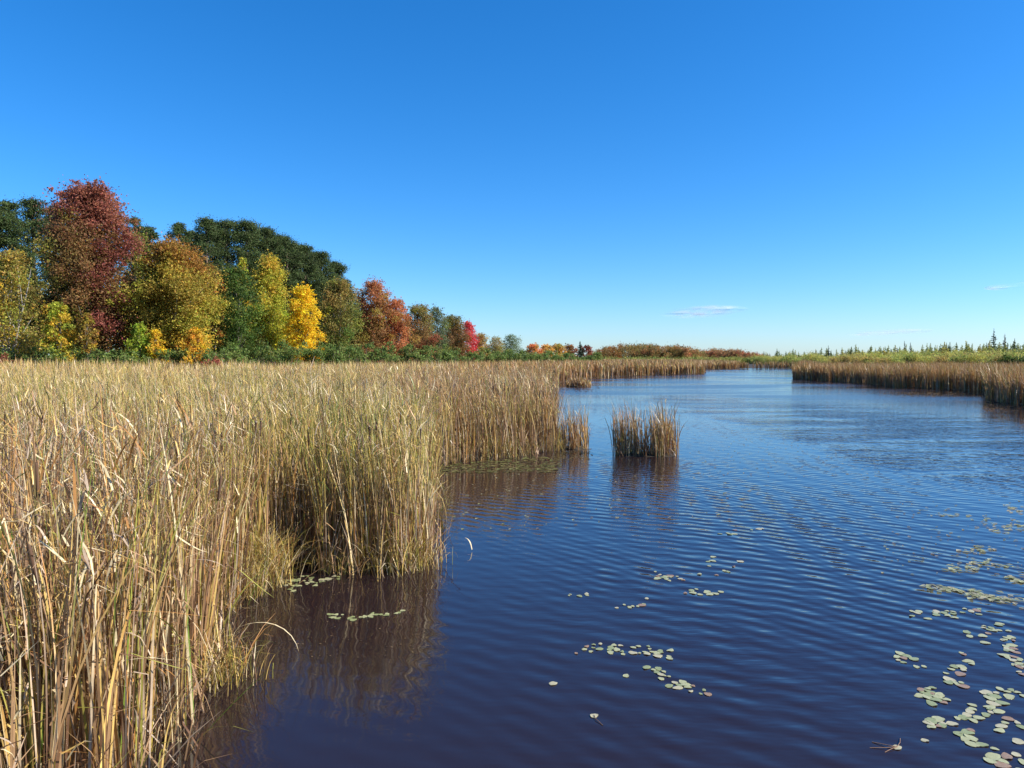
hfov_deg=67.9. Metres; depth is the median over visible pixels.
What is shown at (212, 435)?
cattail
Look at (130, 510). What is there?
cattail
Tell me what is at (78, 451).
cattail
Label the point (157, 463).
cattail
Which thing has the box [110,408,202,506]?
cattail
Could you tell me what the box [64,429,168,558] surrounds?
cattail
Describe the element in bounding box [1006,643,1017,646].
lily pad
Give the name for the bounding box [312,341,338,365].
shrub
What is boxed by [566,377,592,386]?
reed clump
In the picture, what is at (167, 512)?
cattail
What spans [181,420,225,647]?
cattail
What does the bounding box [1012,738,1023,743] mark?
lily pad
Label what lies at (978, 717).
lily pad
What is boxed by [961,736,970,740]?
lily pad
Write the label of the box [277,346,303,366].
shrub
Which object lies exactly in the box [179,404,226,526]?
cattail
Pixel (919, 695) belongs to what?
lily pad
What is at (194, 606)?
cattail
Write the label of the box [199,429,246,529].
cattail
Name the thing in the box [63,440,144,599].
cattail
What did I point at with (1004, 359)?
shrub
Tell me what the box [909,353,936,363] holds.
shrub
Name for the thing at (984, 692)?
lily pad
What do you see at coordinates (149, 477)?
cattail
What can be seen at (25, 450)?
cattail
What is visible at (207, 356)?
shrub
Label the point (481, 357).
shrub
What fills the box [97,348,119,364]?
shrub
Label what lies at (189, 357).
shrub
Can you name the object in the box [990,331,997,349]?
spruce tree
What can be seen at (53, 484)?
cattail
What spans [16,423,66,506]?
cattail
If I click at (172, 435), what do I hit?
cattail
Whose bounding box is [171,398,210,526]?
cattail
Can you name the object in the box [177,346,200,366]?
shrub
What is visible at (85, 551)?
cattail
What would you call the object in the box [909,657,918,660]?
lily pad
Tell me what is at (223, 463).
cattail
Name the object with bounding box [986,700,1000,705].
lily pad
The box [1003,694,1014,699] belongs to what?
lily pad
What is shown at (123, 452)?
cattail
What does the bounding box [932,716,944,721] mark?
lily pad
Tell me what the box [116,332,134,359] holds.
understorey tree
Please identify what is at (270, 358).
shrub
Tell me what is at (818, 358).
shrub
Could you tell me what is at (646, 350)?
distant woods
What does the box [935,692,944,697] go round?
lily pad
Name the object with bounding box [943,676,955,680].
lily pad
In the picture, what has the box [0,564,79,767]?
cattail
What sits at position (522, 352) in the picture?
shrub
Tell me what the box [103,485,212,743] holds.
cattail
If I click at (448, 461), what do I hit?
ground
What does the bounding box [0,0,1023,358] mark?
sky
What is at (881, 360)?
shrub
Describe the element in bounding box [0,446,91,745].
cattail
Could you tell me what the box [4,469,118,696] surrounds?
cattail
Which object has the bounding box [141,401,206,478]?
cattail
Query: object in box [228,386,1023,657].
lily pads
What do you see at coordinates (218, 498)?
cattail
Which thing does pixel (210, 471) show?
cattail
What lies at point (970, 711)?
lily pad
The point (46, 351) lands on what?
shrub
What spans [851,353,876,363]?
shrub
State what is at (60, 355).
shrub
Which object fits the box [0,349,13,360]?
shrub
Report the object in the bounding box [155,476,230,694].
cattail
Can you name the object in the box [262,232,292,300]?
pine tree
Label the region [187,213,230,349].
pine tree
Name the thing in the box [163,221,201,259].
pine tree
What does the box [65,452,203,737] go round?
cattail
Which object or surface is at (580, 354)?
spruce tree
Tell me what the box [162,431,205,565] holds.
cattail
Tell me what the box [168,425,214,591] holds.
cattail
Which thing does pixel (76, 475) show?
cattail
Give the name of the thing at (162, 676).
cattail
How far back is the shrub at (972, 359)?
131.71 m
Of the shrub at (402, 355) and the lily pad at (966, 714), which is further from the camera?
the shrub at (402, 355)
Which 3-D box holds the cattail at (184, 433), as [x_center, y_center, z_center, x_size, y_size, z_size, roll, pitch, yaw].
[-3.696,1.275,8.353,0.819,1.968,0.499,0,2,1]
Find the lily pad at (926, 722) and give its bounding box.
[922,720,934,724]
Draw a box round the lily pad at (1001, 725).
[995,724,1007,727]
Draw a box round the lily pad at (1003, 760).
[997,758,1008,763]
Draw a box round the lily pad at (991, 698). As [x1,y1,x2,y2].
[983,695,996,700]
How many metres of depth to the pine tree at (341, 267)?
130.70 m
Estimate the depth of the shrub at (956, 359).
134.16 m
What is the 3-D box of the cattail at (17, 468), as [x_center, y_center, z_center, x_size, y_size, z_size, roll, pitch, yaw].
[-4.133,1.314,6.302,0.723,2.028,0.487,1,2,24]
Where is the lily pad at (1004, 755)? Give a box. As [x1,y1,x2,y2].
[1001,752,1012,758]
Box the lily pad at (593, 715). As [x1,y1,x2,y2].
[590,714,602,725]
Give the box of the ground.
[0,363,1021,767]
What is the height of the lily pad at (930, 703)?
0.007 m
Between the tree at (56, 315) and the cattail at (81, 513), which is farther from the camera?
the tree at (56, 315)
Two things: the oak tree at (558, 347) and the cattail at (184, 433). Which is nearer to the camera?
the cattail at (184, 433)
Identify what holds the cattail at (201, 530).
on the water
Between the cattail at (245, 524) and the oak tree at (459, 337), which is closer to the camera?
the cattail at (245, 524)
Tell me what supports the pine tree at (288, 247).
on the ground
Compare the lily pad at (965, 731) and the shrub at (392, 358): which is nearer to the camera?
the lily pad at (965, 731)
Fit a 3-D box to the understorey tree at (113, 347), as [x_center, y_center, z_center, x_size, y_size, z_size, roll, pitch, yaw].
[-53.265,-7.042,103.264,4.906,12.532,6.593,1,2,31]
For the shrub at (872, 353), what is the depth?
160.95 m
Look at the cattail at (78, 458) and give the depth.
7.41 m
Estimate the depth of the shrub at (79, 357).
72.81 m
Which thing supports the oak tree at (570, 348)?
on the ground
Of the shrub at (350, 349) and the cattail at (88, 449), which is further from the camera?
the shrub at (350, 349)
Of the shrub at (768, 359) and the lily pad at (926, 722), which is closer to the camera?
the lily pad at (926, 722)
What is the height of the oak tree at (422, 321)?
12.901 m
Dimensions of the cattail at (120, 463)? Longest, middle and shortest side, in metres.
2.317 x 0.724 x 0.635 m
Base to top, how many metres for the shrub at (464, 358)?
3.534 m
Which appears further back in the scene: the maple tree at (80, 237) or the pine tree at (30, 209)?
the pine tree at (30, 209)
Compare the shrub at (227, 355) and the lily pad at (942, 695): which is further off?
the shrub at (227, 355)
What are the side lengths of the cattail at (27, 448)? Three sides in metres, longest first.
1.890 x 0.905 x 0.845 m
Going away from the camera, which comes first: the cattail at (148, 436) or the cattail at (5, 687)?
the cattail at (5, 687)
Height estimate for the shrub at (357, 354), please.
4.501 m
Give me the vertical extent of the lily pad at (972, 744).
0.007 m
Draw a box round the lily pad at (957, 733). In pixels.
[953,731,963,736]
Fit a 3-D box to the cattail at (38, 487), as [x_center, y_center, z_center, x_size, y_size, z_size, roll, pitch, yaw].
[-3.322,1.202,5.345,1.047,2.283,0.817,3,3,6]
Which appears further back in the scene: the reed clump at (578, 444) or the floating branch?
the reed clump at (578, 444)
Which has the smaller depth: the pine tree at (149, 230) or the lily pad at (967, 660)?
the lily pad at (967, 660)
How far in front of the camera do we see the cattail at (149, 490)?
5.72 m
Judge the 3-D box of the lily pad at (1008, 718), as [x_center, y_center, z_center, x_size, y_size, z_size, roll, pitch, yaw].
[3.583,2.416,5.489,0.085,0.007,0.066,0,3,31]
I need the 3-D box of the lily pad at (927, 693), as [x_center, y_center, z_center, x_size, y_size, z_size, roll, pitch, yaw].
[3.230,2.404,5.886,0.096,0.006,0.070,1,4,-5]
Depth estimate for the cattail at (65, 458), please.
7.02 m
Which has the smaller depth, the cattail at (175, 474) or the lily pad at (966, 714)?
the lily pad at (966, 714)
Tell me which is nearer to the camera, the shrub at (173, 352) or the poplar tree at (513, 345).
the shrub at (173, 352)
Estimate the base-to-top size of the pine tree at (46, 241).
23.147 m
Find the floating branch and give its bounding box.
[870,738,901,751]
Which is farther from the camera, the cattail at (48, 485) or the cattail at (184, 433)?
the cattail at (184, 433)
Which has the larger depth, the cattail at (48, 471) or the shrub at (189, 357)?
the shrub at (189, 357)
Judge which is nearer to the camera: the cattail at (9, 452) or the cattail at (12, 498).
the cattail at (12, 498)
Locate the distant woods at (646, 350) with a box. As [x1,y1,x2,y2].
[592,341,710,358]
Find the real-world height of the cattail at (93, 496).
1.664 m
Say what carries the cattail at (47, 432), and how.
on the ground
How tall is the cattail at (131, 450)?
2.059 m
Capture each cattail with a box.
[0,374,62,766]
[0,382,64,575]
[0,390,45,532]
[0,396,78,477]
[0,400,17,503]
[0,409,49,556]
[0,410,96,679]
[0,411,71,527]
[0,414,112,554]
[0,419,61,501]
[0,425,85,747]
[0,427,86,610]
[0,427,118,766]
[0,430,46,508]
[0,431,87,693]
[0,433,26,523]
[0,433,78,710]
[0,436,73,677]
[0,443,59,548]
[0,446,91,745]
[0,451,91,583]
[0,454,30,766]
[0,454,50,608]
[0,457,178,767]
[0,459,196,767]
[0,460,58,742]
[0,467,69,767]
[0,494,110,764]
[0,500,63,767]
[0,503,73,767]
[0,519,60,767]
[0,529,101,767]
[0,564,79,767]
[0,620,57,767]
[0,637,42,767]
[1,382,79,473]
[1,391,96,526]
[1,410,30,494]
[1,435,84,543]
[1,459,26,545]
[1,473,61,628]
[1,499,131,734]
[1,523,56,732]
[2,433,137,689]
[2,436,94,562]
[2,488,99,765]
[2,509,189,767]
[3,391,64,490]
[3,428,102,544]
[3,444,165,728]
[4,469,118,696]
[4,502,130,713]
[5,403,69,471]
[6,411,78,482]
[6,425,52,501]
[6,432,71,488]
[7,409,59,563]
[8,418,36,471]
[11,473,137,767]
[13,396,93,651]
[14,410,105,482]
[14,461,174,638]
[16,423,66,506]
[17,433,72,512]
[20,462,145,767]
[20,478,118,548]
[23,409,99,471]
[23,476,80,683]
[23,535,161,760]
[26,414,120,564]
[31,422,141,508]
[31,471,71,680]
[33,472,94,566]
[36,434,94,481]
[36,453,94,523]
[38,481,134,637]
[39,385,172,539]
[39,468,181,663]
[39,481,160,767]
[42,462,160,709]
[42,483,160,767]
[42,548,148,767]
[43,394,126,510]
[43,440,92,562]
[44,399,132,477]
[44,429,70,506]
[45,419,140,491]
[45,483,150,696]
[45,533,141,767]
[48,431,82,478]
[50,427,107,543]
[54,396,119,489]
[54,419,91,556]
[55,464,123,626]
[56,532,211,767]
[57,410,138,532]
[57,420,129,545]
[57,421,105,515]
[58,461,146,732]
[58,480,200,757]
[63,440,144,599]
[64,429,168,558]
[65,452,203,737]
[65,455,98,546]
[66,425,111,561]
[69,485,121,646]
[70,415,142,541]
[71,391,145,610]
[71,426,128,491]
[71,453,211,688]
[72,433,154,673]
[74,389,125,537]
[74,457,129,618]
[76,560,157,738]
[77,380,148,496]
[77,382,138,461]
[79,457,189,678]
[80,395,144,495]
[80,478,214,767]
[82,416,153,528]
[85,420,199,630]
[88,428,150,520]
[89,406,141,503]
[89,437,187,704]
[89,474,200,740]
[91,422,239,706]
[92,406,167,498]
[93,436,181,628]
[93,437,206,748]
[93,514,158,703]
[94,433,120,492]
[95,387,194,552]
[95,450,192,723]
[98,465,175,638]
[103,415,138,527]
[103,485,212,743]
[104,419,200,631]
[104,435,200,685]
[107,432,185,522]
[107,458,207,702]
[109,418,208,607]
[110,406,167,507]
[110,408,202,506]
[111,432,232,551]
[113,472,225,706]
[115,434,192,549]
[118,479,163,557]
[120,386,192,514]
[122,449,186,549]
[125,400,187,488]
[125,435,182,678]
[126,532,194,720]
[129,411,198,491]
[129,415,169,481]
[130,465,222,708]
[131,386,205,584]
[131,429,222,724]
[136,449,200,647]
[137,389,203,467]
[140,410,234,673]
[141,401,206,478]
[141,403,222,514]
[143,452,208,752]
[144,416,200,501]
[144,438,183,524]
[146,419,218,631]
[149,417,194,480]
[150,475,192,602]
[152,498,212,668]
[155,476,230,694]
[157,469,229,715]
[157,486,207,734]
[159,423,237,568]
[160,426,220,539]
[160,459,249,661]
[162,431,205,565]
[166,405,222,490]
[166,421,209,524]
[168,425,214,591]
[170,439,234,625]
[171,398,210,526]
[171,448,216,509]
[173,404,207,484]
[173,422,213,578]
[174,405,241,504]
[174,419,231,554]
[176,424,249,604]
[176,434,215,644]
[176,439,255,634]
[177,455,218,643]
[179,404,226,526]
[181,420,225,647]
[182,425,227,546]
[183,417,233,539]
[185,475,250,612]
[186,501,225,625]
[188,442,251,577]
[189,454,240,565]
[189,470,244,564]
[192,436,227,536]
[194,397,278,609]
[195,462,269,684]
[197,403,268,569]
[199,414,250,597]
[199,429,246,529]
[199,438,275,609]
[201,457,254,549]
[203,424,253,523]
[203,432,248,497]
[204,428,248,498]
[209,448,259,609]
[216,446,270,599]
[218,432,248,578]
[223,455,263,590]
[226,418,267,604]
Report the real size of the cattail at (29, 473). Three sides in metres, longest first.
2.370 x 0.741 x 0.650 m
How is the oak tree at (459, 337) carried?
on the ground
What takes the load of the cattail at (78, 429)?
on the ground
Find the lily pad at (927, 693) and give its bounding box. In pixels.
[922,692,931,696]
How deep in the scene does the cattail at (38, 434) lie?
7.69 m
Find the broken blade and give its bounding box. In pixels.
[212,622,297,647]
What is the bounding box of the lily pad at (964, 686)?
[956,684,969,688]
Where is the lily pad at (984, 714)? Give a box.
[981,712,990,716]
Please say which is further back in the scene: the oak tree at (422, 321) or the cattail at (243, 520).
the oak tree at (422, 321)
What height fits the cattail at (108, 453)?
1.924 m
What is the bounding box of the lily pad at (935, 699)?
[930,697,941,701]
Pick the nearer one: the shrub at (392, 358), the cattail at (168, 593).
the cattail at (168, 593)
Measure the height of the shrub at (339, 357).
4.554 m
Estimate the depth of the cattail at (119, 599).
4.63 m
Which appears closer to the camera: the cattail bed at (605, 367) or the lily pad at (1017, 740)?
the lily pad at (1017, 740)
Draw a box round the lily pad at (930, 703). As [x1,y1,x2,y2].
[926,700,936,705]
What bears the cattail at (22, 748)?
on the ground
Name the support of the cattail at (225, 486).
on the water
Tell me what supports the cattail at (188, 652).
on the water
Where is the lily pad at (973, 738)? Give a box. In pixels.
[964,734,977,741]
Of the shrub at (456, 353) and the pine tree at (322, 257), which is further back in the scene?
the shrub at (456, 353)
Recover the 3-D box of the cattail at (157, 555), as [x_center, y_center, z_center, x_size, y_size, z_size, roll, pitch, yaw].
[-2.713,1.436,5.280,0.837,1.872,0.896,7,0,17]
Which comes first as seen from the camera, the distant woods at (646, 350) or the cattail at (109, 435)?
the cattail at (109, 435)
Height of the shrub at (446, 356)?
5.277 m
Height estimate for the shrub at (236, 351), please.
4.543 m
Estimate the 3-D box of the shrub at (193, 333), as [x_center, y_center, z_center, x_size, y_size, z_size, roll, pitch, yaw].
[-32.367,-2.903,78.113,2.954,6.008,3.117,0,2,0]
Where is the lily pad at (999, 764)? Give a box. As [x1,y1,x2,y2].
[994,761,1011,767]
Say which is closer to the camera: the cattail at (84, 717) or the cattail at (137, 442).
the cattail at (84, 717)
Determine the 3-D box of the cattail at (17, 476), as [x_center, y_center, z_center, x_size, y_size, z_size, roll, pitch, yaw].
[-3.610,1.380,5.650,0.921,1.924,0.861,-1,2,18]
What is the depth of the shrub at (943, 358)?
142.81 m
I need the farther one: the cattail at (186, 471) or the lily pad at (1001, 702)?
the cattail at (186, 471)
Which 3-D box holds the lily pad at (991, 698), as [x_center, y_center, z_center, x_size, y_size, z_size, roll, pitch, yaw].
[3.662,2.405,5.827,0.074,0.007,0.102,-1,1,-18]
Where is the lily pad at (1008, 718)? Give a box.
[1001,716,1014,720]
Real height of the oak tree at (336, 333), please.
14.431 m
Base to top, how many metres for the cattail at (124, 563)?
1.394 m
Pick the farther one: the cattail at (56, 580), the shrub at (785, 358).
the shrub at (785, 358)
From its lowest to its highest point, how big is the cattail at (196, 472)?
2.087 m
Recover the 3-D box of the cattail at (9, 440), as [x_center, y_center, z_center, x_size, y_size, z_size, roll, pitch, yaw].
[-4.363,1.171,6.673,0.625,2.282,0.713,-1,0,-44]
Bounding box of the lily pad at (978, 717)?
[973,715,984,719]
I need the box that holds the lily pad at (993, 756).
[985,752,1000,760]
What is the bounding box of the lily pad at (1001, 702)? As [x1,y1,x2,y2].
[995,700,1009,704]
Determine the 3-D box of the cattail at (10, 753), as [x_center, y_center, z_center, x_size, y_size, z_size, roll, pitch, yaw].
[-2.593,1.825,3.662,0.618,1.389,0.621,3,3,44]
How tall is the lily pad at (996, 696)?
0.006 m
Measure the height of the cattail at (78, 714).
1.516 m
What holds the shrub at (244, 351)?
on the ground
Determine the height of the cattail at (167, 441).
2.165 m
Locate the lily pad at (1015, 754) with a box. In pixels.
[1011,752,1020,756]
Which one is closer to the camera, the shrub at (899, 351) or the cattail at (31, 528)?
the cattail at (31, 528)
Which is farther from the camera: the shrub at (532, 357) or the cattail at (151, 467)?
the shrub at (532, 357)
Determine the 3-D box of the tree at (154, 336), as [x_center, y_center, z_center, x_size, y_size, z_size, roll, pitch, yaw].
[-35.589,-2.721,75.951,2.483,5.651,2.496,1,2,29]
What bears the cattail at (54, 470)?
on the ground
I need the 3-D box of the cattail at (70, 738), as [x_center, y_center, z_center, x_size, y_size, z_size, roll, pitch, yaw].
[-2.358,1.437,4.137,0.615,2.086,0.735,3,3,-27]
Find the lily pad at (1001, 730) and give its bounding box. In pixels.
[993,728,1004,732]
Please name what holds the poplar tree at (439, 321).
on the ground
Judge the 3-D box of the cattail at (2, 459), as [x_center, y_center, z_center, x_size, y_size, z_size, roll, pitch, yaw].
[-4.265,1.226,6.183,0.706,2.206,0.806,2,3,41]
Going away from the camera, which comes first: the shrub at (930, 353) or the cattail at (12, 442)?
the cattail at (12, 442)
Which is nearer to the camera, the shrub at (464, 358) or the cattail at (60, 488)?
the cattail at (60, 488)
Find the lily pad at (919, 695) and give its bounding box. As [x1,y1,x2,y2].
[914,693,923,697]
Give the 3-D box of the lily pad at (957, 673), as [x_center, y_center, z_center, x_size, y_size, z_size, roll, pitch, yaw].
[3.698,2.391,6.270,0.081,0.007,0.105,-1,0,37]
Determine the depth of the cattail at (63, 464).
6.16 m
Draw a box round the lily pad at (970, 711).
[965,709,974,713]
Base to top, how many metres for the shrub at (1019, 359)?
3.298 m
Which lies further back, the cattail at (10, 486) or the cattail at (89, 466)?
the cattail at (89, 466)
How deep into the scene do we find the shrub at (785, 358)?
234.84 m
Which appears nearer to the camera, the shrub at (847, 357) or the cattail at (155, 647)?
the cattail at (155, 647)
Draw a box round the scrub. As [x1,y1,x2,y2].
[602,353,752,363]
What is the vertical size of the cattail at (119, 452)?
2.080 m
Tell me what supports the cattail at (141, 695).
on the water
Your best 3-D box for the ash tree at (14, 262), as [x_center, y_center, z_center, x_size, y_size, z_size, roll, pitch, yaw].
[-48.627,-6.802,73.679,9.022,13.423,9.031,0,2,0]
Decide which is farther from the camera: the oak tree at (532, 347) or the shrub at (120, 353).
the oak tree at (532, 347)
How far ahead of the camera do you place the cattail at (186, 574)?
5.81 m
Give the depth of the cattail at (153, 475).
6.11 m
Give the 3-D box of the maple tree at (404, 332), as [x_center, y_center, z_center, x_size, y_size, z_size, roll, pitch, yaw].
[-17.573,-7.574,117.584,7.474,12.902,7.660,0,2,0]
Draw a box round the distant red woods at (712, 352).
[699,346,767,358]
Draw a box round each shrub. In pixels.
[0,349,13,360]
[0,352,12,365]
[5,347,23,362]
[22,346,42,363]
[36,345,58,365]
[44,352,71,364]
[66,345,78,361]
[68,342,86,364]
[74,348,105,362]
[84,350,111,365]
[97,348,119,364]
[112,349,130,365]
[120,350,140,366]
[135,351,151,365]
[154,348,175,364]
[163,345,180,363]
[169,347,192,366]
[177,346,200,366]
[179,351,194,367]
[197,347,214,364]
[201,356,224,366]
[208,352,227,361]
[217,347,234,362]
[223,340,247,363]
[237,348,254,363]
[247,347,259,362]
[255,339,272,365]
[258,346,282,366]
[266,339,291,365]
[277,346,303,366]
[298,340,313,363]
[302,347,325,364]
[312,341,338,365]
[321,343,349,366]
[335,345,355,364]
[340,344,365,363]
[356,342,371,364]
[367,342,380,365]
[370,345,389,364]
[379,340,399,362]
[390,348,409,363]
[399,341,419,362]
[413,348,427,364]
[418,345,436,363]
[427,345,442,363]
[433,343,456,362]
[446,348,460,363]
[455,355,472,362]
[464,350,480,362]
[477,352,485,360]
[478,345,496,361]
[491,350,501,362]
[495,349,509,361]
[503,347,514,361]
[509,352,525,362]
[516,349,530,360]
[523,352,534,360]
[525,352,542,361]
[535,353,550,362]
[542,349,558,361]
[563,351,576,361]
[585,354,596,360]
[589,350,601,360]
[752,356,765,363]
[763,355,774,363]
[768,356,781,364]
[771,352,796,366]
[787,355,802,363]
[805,350,825,362]
[811,353,829,362]
[828,355,852,363]
[837,353,859,363]
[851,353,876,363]
[859,349,887,356]
[862,355,877,363]
[872,355,892,362]
[888,355,906,364]
[897,348,917,354]
[897,350,919,362]
[905,353,932,363]
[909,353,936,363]
[922,349,939,355]
[930,350,966,359]
[932,353,957,363]
[945,352,980,363]
[958,349,988,364]
[978,347,1015,361]
[980,351,1019,363]
[988,352,1022,363]
[991,348,1022,354]
[996,354,1015,364]
[1012,355,1023,364]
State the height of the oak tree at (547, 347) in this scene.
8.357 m
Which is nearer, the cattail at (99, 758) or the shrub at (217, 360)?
the cattail at (99, 758)
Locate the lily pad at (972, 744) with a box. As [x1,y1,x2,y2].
[964,741,979,746]
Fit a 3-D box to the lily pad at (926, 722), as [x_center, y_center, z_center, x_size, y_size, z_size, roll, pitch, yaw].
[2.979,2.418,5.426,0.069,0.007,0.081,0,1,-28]
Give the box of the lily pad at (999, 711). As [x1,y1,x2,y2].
[993,709,1004,713]
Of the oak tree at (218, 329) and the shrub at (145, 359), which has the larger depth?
the oak tree at (218, 329)
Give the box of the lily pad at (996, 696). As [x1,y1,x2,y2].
[986,693,1001,698]
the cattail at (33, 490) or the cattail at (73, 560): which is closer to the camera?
the cattail at (73, 560)
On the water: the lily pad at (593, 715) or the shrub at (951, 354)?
the lily pad at (593, 715)
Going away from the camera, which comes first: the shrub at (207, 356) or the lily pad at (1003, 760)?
the lily pad at (1003, 760)
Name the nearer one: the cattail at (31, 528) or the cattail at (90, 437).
the cattail at (31, 528)
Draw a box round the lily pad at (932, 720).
[924,717,936,723]
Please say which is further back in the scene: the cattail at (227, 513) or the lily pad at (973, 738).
the cattail at (227, 513)
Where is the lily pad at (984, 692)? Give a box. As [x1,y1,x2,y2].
[979,690,992,694]
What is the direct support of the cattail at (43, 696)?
on the ground
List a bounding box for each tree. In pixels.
[0,199,40,323]
[0,203,42,333]
[0,246,66,361]
[0,286,42,359]
[5,192,55,325]
[5,277,50,353]
[18,174,162,360]
[30,205,70,293]
[35,301,79,362]
[39,294,76,353]
[69,312,99,363]
[93,229,242,362]
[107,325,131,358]
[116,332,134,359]
[117,215,151,277]
[119,230,153,346]
[123,321,153,364]
[127,224,161,283]
[143,329,170,363]
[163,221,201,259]
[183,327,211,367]
[186,228,205,260]
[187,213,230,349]
[200,264,227,356]
[202,222,238,352]
[203,216,253,346]
[204,264,270,362]
[219,216,273,363]
[232,257,251,345]
[235,249,295,363]
[248,224,291,344]
[258,234,315,347]
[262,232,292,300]
[275,281,327,363]
[289,241,328,353]
[306,249,347,349]
[307,276,370,363]
[327,259,356,329]
[338,274,404,365]
[378,296,421,360]
[395,301,445,360]
[425,303,450,362]
[435,314,472,360]
[456,321,483,359]
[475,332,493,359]
[487,335,507,360]
[502,334,524,358]
[525,342,544,354]
[541,343,554,354]
[550,343,566,357]
[559,343,578,357]
[576,342,584,357]
[580,345,592,356]
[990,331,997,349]
[1010,341,1019,352]
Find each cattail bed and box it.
[288,358,831,385]
[770,357,1023,404]
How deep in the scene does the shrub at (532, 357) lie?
194.75 m
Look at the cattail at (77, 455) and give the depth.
7.26 m
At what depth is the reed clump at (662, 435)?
20.51 m
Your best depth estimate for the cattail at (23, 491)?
5.43 m
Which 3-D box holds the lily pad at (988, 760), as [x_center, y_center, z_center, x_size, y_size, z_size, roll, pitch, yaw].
[3.089,2.436,4.917,0.063,0.006,0.088,2,0,-26]
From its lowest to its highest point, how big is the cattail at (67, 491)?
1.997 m
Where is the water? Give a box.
[139,368,1023,767]
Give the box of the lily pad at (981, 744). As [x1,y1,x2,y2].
[976,742,988,746]
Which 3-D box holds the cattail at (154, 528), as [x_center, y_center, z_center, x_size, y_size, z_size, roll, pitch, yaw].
[-2.565,1.450,5.254,0.652,1.908,1.068,0,2,8]
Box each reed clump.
[556,399,590,449]
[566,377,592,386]
[601,392,687,456]
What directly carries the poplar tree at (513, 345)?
on the ground
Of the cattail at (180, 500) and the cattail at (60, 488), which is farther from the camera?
the cattail at (180, 500)
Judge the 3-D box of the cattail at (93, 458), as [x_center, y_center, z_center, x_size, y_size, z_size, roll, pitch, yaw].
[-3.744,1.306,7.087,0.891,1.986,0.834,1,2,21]
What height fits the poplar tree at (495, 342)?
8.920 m
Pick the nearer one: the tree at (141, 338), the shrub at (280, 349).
the tree at (141, 338)
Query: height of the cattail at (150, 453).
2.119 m
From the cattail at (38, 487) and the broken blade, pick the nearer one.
the cattail at (38, 487)
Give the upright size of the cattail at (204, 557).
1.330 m
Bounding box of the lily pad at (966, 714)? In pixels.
[962,712,971,716]
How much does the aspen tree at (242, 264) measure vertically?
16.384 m
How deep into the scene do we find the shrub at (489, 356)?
157.04 m
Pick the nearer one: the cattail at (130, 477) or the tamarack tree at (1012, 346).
the cattail at (130, 477)
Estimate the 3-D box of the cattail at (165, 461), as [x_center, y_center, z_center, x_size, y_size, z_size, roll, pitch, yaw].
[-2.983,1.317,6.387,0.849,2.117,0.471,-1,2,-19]
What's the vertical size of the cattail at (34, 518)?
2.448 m
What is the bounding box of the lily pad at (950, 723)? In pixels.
[946,721,958,725]
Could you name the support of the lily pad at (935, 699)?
on the water
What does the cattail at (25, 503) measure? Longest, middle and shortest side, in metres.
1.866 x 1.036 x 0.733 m
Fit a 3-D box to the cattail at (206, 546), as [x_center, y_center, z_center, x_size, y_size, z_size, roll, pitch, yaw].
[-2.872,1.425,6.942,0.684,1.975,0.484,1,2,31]
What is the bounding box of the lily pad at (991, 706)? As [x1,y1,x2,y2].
[983,705,995,708]
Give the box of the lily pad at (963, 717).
[958,715,967,719]
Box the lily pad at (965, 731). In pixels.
[961,729,974,734]
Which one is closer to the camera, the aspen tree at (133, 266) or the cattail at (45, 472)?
the cattail at (45, 472)
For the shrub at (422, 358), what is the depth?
116.52 m
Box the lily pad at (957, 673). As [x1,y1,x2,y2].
[955,671,965,675]
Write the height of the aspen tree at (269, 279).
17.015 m
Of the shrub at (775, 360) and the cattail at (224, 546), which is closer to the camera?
the cattail at (224, 546)
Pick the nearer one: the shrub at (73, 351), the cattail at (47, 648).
the cattail at (47, 648)
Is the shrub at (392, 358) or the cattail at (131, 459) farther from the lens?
the shrub at (392, 358)
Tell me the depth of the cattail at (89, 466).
6.85 m
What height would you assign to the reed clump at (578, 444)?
1.522 m
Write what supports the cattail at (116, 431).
on the ground
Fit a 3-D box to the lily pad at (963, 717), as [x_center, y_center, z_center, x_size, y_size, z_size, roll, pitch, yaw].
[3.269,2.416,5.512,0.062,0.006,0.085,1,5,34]
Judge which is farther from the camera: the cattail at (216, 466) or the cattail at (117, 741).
the cattail at (216, 466)
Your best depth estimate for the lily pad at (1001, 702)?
5.74 m
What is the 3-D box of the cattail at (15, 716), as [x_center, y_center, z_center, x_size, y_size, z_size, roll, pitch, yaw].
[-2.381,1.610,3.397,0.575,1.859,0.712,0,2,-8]
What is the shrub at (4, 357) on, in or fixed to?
on the ground
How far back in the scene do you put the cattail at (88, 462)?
7.08 m
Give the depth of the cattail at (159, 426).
7.96 m
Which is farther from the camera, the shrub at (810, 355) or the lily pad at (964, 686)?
the shrub at (810, 355)
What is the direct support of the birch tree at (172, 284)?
on the ground
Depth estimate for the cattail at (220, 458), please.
8.41 m
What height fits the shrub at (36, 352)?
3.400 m
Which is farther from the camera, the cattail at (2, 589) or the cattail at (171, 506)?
the cattail at (171, 506)
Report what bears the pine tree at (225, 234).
on the ground
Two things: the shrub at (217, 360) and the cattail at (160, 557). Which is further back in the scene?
the shrub at (217, 360)
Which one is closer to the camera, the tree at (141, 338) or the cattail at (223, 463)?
the cattail at (223, 463)
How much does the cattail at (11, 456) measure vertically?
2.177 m
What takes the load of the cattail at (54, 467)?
on the ground
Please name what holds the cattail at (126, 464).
on the ground
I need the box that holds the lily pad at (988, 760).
[983,757,996,763]
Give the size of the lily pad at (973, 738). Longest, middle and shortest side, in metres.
0.103 x 0.069 x 0.007 m
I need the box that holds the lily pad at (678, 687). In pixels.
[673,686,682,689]
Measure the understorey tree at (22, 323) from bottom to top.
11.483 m
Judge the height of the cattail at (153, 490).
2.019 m
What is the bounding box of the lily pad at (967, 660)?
[962,659,974,662]
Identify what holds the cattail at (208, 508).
on the water

